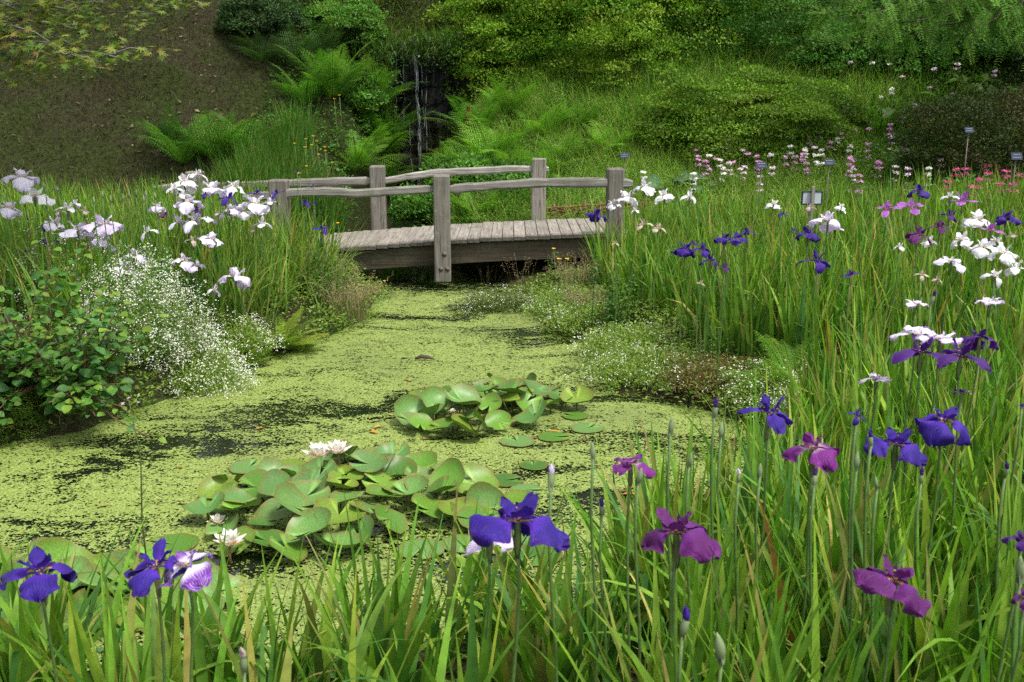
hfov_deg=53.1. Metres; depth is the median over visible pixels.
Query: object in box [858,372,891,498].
iris
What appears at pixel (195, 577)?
iris
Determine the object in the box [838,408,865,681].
iris
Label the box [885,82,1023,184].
rusty shrub
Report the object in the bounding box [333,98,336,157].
buttercup
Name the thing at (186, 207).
iris
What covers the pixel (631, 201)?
iris
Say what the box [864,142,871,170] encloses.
primula
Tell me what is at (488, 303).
white bedstraw
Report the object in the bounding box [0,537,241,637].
water lily
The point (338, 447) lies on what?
water lily flower
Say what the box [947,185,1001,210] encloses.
magenta flower
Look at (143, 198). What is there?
iris bud
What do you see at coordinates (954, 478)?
iris
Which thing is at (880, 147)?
undergrowth
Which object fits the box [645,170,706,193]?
hosta
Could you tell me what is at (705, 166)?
primula
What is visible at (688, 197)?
iris
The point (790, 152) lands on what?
primula
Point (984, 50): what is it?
leafy bush
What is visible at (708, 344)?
leafy herb
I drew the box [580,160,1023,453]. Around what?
iris leaves
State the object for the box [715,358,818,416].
white bedstraw
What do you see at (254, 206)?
iris
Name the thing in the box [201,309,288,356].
white bedstraw
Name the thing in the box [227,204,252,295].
iris
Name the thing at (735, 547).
iris bud
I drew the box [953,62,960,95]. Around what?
primula
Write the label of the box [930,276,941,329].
iris
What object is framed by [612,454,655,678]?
iris
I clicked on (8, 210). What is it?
iris
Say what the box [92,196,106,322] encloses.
iris bud
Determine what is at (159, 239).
iris bud
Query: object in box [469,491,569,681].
iris
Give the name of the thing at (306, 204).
iris
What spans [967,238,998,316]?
iris
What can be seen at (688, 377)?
white bedstraw
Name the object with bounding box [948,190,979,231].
iris
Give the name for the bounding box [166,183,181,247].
iris
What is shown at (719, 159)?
primula
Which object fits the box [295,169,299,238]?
iris
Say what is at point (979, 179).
magenta flower
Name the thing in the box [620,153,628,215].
plant label
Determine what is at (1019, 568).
iris bud
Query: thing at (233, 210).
iris
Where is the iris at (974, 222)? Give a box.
[960,209,990,271]
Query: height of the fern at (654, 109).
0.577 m
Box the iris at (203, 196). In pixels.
[201,192,211,263]
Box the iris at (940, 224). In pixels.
[927,220,952,297]
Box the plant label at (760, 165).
[756,162,766,207]
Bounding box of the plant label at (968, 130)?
[962,127,973,186]
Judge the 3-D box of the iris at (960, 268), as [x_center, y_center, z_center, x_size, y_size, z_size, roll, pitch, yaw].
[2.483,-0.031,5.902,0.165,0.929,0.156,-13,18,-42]
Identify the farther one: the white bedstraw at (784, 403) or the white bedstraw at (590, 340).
the white bedstraw at (590, 340)
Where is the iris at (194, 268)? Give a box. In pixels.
[188,259,205,313]
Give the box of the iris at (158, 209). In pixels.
[148,202,165,301]
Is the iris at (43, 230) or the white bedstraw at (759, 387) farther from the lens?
the iris at (43, 230)
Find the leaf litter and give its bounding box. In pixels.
[1,0,363,196]
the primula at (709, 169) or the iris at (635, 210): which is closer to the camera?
the iris at (635, 210)
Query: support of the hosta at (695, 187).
on the hillside
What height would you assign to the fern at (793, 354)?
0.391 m
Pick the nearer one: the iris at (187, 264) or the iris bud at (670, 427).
the iris bud at (670, 427)
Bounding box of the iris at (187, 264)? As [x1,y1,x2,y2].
[171,253,192,306]
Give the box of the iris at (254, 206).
[235,195,269,293]
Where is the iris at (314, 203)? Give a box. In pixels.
[311,202,319,291]
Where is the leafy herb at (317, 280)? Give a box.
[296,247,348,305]
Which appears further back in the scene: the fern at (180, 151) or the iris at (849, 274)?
the fern at (180, 151)
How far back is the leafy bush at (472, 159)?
14.24 m
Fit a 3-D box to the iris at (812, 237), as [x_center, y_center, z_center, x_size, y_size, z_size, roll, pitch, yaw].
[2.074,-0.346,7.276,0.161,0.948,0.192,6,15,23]
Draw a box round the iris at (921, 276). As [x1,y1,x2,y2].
[913,270,928,343]
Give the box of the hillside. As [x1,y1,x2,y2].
[0,0,1023,231]
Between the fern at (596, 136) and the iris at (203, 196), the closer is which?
the iris at (203, 196)
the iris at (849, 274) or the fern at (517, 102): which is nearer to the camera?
the iris at (849, 274)
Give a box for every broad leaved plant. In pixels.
[871,105,922,125]
[889,148,954,164]
[915,91,976,111]
[943,72,1004,92]
[960,83,1019,98]
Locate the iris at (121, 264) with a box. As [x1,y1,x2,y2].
[110,258,140,287]
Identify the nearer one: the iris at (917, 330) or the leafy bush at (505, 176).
the iris at (917, 330)
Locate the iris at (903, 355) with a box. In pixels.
[891,333,950,490]
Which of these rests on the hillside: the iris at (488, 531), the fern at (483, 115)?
the fern at (483, 115)
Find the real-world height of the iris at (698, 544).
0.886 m
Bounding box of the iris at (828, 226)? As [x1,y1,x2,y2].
[807,211,843,288]
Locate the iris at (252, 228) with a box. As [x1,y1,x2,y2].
[248,226,258,311]
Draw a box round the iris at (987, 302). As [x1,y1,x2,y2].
[975,296,1004,383]
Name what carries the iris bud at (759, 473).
on the ground at (506, 274)
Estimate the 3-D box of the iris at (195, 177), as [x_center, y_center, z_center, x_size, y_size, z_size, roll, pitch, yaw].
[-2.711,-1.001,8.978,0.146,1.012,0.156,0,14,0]
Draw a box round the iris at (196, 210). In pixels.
[189,206,201,249]
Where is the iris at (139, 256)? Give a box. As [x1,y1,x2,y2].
[123,248,146,315]
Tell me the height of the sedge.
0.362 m
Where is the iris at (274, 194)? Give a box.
[269,189,285,261]
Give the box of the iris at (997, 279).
[980,268,1001,356]
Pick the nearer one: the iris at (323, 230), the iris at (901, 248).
the iris at (901, 248)
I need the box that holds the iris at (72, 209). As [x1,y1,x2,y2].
[55,202,74,258]
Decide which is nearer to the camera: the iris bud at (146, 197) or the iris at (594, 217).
the iris bud at (146, 197)
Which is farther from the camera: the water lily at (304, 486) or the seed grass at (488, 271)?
the seed grass at (488, 271)
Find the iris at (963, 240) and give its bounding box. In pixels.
[950,231,972,327]
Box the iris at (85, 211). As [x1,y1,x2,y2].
[78,206,90,268]
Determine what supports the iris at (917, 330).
on the ground at (506, 274)
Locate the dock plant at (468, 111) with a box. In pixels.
[449,106,475,149]
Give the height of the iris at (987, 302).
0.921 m
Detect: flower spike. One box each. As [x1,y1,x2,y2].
[640,171,647,201]
[690,172,697,216]
[845,156,853,183]
[849,167,856,192]
[855,174,863,192]
[903,167,911,190]
[922,166,931,185]
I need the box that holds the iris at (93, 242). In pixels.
[89,235,115,265]
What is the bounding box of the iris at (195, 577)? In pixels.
[158,549,212,681]
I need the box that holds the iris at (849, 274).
[842,269,860,355]
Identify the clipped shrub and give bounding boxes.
[421,0,796,102]
[444,0,566,101]
[631,64,886,161]
[656,0,922,83]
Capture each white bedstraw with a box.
[4,217,190,324]
[68,243,221,368]
[140,331,261,400]
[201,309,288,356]
[435,283,548,314]
[515,284,605,316]
[534,301,643,333]
[565,335,709,391]
[566,320,684,364]
[654,347,772,400]
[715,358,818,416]
[768,368,840,417]
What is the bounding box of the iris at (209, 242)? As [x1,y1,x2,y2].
[197,231,223,321]
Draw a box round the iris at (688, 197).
[680,191,695,241]
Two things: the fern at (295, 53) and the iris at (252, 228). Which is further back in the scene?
the fern at (295, 53)
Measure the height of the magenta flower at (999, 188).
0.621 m
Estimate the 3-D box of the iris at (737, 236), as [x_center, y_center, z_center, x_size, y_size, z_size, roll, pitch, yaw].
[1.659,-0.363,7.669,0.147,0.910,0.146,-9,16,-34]
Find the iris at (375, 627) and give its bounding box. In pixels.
[0,476,737,681]
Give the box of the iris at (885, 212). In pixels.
[876,200,902,268]
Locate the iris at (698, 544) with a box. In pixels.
[641,507,721,681]
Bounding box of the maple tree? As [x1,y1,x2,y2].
[0,0,210,88]
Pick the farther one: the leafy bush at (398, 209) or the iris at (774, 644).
the leafy bush at (398, 209)
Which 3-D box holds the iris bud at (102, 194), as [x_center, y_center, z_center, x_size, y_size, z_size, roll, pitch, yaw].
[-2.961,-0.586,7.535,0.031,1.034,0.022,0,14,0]
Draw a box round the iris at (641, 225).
[636,218,653,311]
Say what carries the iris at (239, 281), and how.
on the ground at (506, 274)
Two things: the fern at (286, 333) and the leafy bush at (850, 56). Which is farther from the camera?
the leafy bush at (850, 56)
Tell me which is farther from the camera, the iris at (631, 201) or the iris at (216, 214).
the iris at (631, 201)
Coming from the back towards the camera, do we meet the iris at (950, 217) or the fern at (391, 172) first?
the fern at (391, 172)
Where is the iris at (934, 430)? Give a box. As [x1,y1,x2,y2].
[915,406,971,591]
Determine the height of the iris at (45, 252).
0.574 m
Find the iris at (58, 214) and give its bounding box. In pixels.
[55,207,68,292]
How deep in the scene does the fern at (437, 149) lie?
17.39 m
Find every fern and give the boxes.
[125,101,237,166]
[138,115,193,142]
[164,109,256,162]
[204,101,293,155]
[217,340,272,369]
[228,25,300,63]
[248,306,326,349]
[252,21,337,70]
[266,329,325,352]
[270,62,347,105]
[276,38,376,100]
[294,22,364,55]
[322,122,409,173]
[336,52,421,117]
[357,101,435,157]
[379,158,414,186]
[398,137,458,169]
[399,195,432,225]
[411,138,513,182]
[417,77,538,135]
[425,113,534,161]
[431,177,514,221]
[469,75,552,122]
[470,188,531,216]
[479,141,580,177]
[508,100,590,141]
[509,142,583,177]
[533,128,601,162]
[547,99,608,130]
[568,117,657,154]
[635,100,679,126]
[719,331,837,391]
[846,97,911,138]
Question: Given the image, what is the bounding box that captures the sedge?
[548,205,605,217]
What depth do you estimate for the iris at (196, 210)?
8.59 m
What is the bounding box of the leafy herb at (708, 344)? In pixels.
[685,316,732,363]
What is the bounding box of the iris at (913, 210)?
[895,198,923,261]
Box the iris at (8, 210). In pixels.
[0,200,22,296]
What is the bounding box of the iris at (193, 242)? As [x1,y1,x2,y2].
[183,236,198,314]
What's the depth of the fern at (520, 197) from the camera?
13.50 m
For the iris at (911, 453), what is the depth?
2.77 m
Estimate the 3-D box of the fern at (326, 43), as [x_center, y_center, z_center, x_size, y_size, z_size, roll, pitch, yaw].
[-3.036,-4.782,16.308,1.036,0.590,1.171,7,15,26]
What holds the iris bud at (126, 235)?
on the ground at (506, 274)
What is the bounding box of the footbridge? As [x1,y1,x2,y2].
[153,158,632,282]
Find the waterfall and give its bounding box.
[395,40,428,184]
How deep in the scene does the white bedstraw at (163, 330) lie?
7.35 m
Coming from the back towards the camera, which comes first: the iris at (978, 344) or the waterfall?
the waterfall
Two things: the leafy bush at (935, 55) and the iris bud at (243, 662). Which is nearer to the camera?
the iris bud at (243, 662)
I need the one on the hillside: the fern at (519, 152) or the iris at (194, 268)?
the fern at (519, 152)
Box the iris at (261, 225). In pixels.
[252,216,272,315]
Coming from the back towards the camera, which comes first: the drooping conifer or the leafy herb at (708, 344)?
the drooping conifer
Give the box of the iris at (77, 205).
[69,199,83,273]
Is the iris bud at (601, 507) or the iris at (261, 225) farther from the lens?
the iris at (261, 225)
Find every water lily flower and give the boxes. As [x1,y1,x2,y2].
[206,513,227,533]
[213,528,246,563]
[302,441,332,457]
[324,439,352,463]
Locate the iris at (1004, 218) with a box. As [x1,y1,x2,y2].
[995,209,1021,278]
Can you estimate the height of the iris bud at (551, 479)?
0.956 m
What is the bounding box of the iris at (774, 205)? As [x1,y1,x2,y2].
[765,199,780,221]
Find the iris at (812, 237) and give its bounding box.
[795,226,820,298]
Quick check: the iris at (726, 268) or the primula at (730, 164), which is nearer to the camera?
the iris at (726, 268)
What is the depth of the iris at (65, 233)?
7.76 m
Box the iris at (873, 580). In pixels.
[852,553,931,681]
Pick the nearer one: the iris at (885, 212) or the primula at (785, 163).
the iris at (885, 212)
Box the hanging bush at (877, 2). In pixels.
[776,0,1023,95]
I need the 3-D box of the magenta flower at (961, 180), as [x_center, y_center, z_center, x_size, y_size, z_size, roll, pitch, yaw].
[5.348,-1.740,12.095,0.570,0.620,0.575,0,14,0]
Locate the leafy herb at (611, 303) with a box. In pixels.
[584,256,637,332]
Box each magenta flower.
[943,180,969,203]
[945,167,978,193]
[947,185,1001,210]
[948,167,985,195]
[957,177,995,197]
[959,164,1008,188]
[975,183,1019,206]
[976,172,1006,194]
[985,169,1019,197]
[988,182,1018,206]
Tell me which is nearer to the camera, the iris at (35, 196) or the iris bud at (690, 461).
the iris bud at (690, 461)
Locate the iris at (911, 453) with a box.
[863,427,927,605]
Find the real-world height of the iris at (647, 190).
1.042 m
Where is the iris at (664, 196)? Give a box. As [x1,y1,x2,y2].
[654,188,673,223]
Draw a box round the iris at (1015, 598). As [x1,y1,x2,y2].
[1010,588,1023,681]
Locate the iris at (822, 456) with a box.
[781,432,839,678]
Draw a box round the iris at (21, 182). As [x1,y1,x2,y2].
[1,167,39,303]
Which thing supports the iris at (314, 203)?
on the ground at (506, 274)
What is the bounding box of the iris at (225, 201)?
[217,191,237,256]
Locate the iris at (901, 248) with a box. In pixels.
[888,242,904,329]
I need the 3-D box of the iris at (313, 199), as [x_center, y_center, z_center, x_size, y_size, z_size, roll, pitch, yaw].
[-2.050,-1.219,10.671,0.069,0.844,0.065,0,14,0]
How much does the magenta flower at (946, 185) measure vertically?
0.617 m
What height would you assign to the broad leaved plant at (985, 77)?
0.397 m
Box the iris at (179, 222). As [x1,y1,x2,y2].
[168,213,188,252]
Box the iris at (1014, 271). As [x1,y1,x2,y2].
[1004,259,1023,337]
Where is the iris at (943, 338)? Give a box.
[918,331,962,467]
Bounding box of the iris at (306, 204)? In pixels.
[299,200,310,305]
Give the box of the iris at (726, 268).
[716,263,730,399]
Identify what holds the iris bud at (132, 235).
on the ground at (506, 274)
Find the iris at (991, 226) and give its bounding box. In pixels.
[977,220,1004,319]
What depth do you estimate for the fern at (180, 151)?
14.07 m
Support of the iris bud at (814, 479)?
on the ground at (506, 274)
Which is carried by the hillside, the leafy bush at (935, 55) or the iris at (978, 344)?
the leafy bush at (935, 55)
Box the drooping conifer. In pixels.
[802,0,1023,70]
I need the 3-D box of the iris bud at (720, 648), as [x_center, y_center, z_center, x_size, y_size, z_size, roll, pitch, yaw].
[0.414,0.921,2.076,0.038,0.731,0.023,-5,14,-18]
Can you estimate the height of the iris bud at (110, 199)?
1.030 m
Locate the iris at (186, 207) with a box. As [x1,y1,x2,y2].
[173,193,204,283]
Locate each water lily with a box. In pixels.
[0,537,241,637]
[150,439,562,566]
[394,372,604,446]
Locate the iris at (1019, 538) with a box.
[996,530,1023,681]
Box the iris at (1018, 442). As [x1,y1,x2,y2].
[993,403,1023,598]
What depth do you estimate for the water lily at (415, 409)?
6.71 m
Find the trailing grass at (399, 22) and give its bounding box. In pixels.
[296,0,462,185]
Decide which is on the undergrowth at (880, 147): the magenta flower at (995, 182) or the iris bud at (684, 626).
the magenta flower at (995, 182)
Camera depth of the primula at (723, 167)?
13.51 m
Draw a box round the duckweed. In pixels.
[0,266,774,672]
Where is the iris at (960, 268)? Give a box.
[933,256,965,333]
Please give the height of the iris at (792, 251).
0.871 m
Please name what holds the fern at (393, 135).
on the hillside
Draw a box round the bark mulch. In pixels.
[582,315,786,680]
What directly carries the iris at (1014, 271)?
on the ground at (506, 274)
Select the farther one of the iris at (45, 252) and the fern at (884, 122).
the fern at (884, 122)
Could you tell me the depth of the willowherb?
4.42 m
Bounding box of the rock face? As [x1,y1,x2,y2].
[346,43,490,186]
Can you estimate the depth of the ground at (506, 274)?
7.42 m
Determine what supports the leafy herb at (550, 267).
on the ground at (506, 274)
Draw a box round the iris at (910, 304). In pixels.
[905,299,928,381]
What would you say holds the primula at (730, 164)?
on the hillside
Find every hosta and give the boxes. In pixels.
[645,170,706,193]
[673,181,719,195]
[938,167,994,179]
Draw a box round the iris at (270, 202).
[262,195,279,272]
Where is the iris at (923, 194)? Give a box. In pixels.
[907,184,929,230]
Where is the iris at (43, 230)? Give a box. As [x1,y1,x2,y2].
[37,224,50,277]
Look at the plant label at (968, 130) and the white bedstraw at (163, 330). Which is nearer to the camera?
the white bedstraw at (163, 330)
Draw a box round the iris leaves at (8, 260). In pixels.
[0,166,356,332]
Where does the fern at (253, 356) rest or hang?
on the ground at (506, 274)
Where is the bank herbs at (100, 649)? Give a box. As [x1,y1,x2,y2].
[86,573,646,681]
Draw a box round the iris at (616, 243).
[612,241,618,339]
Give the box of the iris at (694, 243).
[688,240,698,345]
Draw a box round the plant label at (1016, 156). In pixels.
[1009,153,1022,210]
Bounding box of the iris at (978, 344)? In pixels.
[957,329,998,499]
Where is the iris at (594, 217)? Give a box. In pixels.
[585,208,606,300]
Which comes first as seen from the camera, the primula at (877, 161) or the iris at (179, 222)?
the iris at (179, 222)
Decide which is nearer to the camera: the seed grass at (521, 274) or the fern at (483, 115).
the seed grass at (521, 274)
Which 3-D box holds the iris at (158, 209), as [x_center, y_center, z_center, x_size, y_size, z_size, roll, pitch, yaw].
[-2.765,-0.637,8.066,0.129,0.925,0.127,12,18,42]
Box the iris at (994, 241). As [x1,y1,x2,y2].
[988,235,1002,279]
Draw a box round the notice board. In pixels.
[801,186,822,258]
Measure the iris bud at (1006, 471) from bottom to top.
0.861 m
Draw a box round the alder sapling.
[0,232,167,442]
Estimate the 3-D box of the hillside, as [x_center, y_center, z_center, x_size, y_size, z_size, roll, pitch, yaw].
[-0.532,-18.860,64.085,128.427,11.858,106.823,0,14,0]
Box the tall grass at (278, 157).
[194,89,358,237]
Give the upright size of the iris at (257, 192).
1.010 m
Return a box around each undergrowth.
[249,0,383,232]
[288,0,500,182]
[724,0,1023,217]
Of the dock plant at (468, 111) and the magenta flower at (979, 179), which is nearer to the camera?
the magenta flower at (979, 179)
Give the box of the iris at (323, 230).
[312,225,328,320]
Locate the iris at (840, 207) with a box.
[834,203,845,261]
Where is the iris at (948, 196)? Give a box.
[940,191,959,268]
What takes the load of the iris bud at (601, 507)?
on the ground at (506, 274)
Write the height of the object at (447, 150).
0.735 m
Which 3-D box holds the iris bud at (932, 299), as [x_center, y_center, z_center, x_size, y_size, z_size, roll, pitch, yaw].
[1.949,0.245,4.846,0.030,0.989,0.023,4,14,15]
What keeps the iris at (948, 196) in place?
on the ground at (506, 274)
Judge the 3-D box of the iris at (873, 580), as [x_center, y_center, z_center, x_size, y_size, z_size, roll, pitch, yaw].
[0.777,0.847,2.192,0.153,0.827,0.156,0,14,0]
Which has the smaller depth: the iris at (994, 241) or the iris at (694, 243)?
the iris at (994, 241)
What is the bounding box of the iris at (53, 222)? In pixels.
[43,215,64,308]
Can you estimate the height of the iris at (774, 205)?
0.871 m
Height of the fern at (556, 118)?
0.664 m
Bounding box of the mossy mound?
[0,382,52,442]
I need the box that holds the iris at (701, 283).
[695,280,704,397]
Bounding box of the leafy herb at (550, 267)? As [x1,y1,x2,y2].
[544,252,570,279]
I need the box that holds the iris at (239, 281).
[217,267,249,325]
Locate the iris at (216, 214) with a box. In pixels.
[213,210,219,259]
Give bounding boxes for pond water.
[0,219,772,671]
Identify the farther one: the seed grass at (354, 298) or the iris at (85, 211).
the seed grass at (354, 298)
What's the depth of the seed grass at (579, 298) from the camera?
9.42 m
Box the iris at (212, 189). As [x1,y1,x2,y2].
[201,180,226,241]
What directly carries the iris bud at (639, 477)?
on the ground at (506, 274)
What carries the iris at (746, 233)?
on the ground at (506, 274)
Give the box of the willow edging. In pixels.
[546,198,646,218]
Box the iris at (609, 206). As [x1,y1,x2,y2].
[606,199,620,232]
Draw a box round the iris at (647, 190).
[632,178,655,230]
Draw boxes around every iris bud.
[43,182,55,261]
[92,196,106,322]
[101,191,112,277]
[109,195,122,302]
[122,194,133,301]
[128,191,139,316]
[135,190,146,286]
[142,195,153,322]
[145,190,156,315]
[154,192,165,309]
[238,647,247,681]
[548,463,557,681]
[589,442,597,681]
[599,498,606,681]
[634,468,642,681]
[664,417,673,681]
[677,606,690,681]
[684,453,692,609]
[709,398,718,643]
[714,632,725,681]
[715,422,723,635]
[733,468,740,679]
[754,463,761,622]
[804,467,817,681]
[842,451,859,677]
[856,428,872,655]
[863,476,878,681]
[908,467,924,661]
[924,290,936,403]
[992,462,1008,645]
[1010,556,1023,679]
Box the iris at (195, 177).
[189,169,207,237]
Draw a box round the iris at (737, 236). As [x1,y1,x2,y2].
[729,232,747,279]
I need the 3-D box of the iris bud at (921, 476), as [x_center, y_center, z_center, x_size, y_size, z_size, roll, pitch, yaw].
[1.056,0.731,2.715,0.030,0.845,0.021,0,14,0]
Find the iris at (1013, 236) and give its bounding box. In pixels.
[1002,231,1017,299]
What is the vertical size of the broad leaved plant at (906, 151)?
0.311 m
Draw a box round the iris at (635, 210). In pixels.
[630,207,638,285]
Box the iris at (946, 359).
[937,337,991,522]
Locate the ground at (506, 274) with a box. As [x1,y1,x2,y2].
[0,238,987,681]
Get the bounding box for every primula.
[694,158,701,179]
[702,159,708,182]
[707,167,711,199]
[716,158,722,195]
[716,166,725,205]
[725,161,733,185]
[740,165,747,192]
[782,155,788,193]
[787,145,793,175]
[792,153,805,185]
[803,162,810,180]
[811,153,819,174]
[833,137,840,172]
[846,144,852,160]
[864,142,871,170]
[874,160,881,186]
[877,123,893,160]
[892,165,899,180]
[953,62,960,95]
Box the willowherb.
[121,397,155,553]
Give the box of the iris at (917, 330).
[888,325,935,430]
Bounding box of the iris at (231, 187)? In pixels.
[223,180,245,226]
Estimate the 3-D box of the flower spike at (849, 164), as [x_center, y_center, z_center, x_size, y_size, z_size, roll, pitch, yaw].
[4.343,-2.067,13.181,0.358,0.635,0.240,5,14,18]
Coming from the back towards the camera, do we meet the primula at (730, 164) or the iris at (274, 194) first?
the primula at (730, 164)
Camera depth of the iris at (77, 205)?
7.74 m
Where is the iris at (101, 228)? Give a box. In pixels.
[79,213,122,275]
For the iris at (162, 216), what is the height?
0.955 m
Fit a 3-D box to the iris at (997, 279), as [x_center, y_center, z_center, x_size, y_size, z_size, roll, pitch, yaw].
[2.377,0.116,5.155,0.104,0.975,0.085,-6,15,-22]
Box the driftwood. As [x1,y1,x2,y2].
[415,354,434,359]
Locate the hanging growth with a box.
[342,12,492,186]
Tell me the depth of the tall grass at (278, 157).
13.49 m
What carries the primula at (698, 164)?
on the hillside
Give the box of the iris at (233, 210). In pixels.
[219,203,240,249]
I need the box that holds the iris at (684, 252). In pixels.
[670,241,695,356]
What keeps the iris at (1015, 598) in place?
on the ground at (506, 274)
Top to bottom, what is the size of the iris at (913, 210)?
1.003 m
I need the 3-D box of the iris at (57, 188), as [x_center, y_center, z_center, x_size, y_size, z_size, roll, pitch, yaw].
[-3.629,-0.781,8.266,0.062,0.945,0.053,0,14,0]
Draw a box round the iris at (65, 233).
[58,221,94,281]
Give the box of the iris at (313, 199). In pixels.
[311,184,316,219]
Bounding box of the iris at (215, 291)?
[207,283,220,316]
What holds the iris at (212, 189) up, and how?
on the ground at (506, 274)
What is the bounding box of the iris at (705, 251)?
[690,242,709,360]
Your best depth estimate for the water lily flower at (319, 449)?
5.71 m
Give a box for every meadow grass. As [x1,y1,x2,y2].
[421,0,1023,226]
[566,164,1022,268]
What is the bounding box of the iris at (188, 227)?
[183,212,219,275]
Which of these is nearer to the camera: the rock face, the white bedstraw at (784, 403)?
the white bedstraw at (784, 403)
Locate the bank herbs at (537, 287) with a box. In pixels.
[0,243,959,449]
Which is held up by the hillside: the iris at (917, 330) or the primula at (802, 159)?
the primula at (802, 159)
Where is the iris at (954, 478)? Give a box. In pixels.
[942,388,971,580]
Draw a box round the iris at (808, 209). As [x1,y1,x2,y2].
[803,203,816,263]
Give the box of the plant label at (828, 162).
[824,159,834,207]
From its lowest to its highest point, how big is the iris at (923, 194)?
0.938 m
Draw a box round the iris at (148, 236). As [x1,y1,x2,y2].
[141,226,158,306]
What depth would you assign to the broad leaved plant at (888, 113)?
14.74 m
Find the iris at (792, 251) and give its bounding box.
[787,226,797,290]
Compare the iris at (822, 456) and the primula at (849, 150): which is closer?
the iris at (822, 456)
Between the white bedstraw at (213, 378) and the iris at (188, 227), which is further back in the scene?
the iris at (188, 227)
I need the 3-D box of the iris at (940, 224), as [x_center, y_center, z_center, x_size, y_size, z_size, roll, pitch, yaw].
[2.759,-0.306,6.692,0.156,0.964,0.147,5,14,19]
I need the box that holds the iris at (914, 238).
[905,224,931,300]
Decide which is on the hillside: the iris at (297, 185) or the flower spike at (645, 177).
the flower spike at (645, 177)
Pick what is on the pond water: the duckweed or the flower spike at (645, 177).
the duckweed
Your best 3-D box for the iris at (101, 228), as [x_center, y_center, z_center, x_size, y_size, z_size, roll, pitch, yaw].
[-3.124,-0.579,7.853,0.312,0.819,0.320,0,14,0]
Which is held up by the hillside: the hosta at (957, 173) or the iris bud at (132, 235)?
the hosta at (957, 173)
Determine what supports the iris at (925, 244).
on the ground at (506, 274)
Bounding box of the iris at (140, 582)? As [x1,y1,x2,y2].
[124,537,185,681]
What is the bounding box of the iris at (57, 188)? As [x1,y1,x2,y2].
[53,186,63,264]
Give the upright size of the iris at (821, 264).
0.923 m
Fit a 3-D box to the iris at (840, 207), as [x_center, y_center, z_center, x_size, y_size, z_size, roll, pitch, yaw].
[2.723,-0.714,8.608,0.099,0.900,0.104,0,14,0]
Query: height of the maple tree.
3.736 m
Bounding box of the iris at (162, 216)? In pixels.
[158,211,172,317]
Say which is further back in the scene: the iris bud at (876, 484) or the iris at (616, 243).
the iris at (616, 243)
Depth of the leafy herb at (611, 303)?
8.87 m
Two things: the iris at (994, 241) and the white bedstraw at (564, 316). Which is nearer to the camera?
the iris at (994, 241)
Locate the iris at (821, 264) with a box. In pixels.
[796,248,830,368]
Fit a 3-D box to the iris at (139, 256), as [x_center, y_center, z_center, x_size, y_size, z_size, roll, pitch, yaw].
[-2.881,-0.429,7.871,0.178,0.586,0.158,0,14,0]
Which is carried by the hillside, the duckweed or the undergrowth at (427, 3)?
the undergrowth at (427, 3)
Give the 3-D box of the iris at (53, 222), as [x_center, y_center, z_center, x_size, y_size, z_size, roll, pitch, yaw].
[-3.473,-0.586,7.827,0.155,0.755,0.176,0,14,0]
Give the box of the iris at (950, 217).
[937,209,956,255]
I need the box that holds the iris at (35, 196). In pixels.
[19,186,55,268]
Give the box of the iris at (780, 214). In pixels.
[778,211,787,297]
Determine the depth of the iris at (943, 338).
3.81 m
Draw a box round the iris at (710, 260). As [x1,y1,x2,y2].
[699,254,716,364]
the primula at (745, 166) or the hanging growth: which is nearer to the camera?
the primula at (745, 166)
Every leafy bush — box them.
[212,0,310,34]
[300,0,389,44]
[340,70,390,111]
[387,182,463,221]
[419,148,497,194]
[464,156,555,204]
[776,20,906,74]
[851,11,980,71]
[923,12,1023,61]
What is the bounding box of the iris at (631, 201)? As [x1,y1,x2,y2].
[612,190,637,239]
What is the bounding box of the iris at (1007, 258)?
[987,244,1018,336]
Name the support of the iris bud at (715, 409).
on the ground at (506, 274)
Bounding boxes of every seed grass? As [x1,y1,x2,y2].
[299,248,352,292]
[308,266,390,325]
[466,261,506,281]
[502,252,539,296]
[546,249,606,292]
[556,285,617,312]
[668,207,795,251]
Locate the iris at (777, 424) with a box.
[737,392,793,673]
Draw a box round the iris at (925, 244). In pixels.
[920,235,936,308]
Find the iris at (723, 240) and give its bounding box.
[713,231,738,349]
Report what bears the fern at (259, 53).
on the hillside
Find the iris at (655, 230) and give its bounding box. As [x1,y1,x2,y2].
[652,223,666,334]
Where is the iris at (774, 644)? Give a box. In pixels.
[463,330,1023,681]
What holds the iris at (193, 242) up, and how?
on the ground at (506, 274)
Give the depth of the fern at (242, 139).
14.13 m
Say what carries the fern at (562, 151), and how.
on the hillside
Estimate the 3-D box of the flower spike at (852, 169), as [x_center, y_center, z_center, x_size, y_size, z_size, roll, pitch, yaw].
[4.207,-1.821,12.636,0.295,0.646,0.282,9,16,34]
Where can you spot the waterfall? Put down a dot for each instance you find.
(417, 107)
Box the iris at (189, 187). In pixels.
[170,173,197,198]
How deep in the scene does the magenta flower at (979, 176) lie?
12.13 m
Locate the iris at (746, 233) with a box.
[739,227,755,321]
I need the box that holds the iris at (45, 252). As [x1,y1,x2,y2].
[39,238,49,278]
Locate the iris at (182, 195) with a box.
[177,190,191,271]
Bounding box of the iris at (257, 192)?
[248,188,264,283]

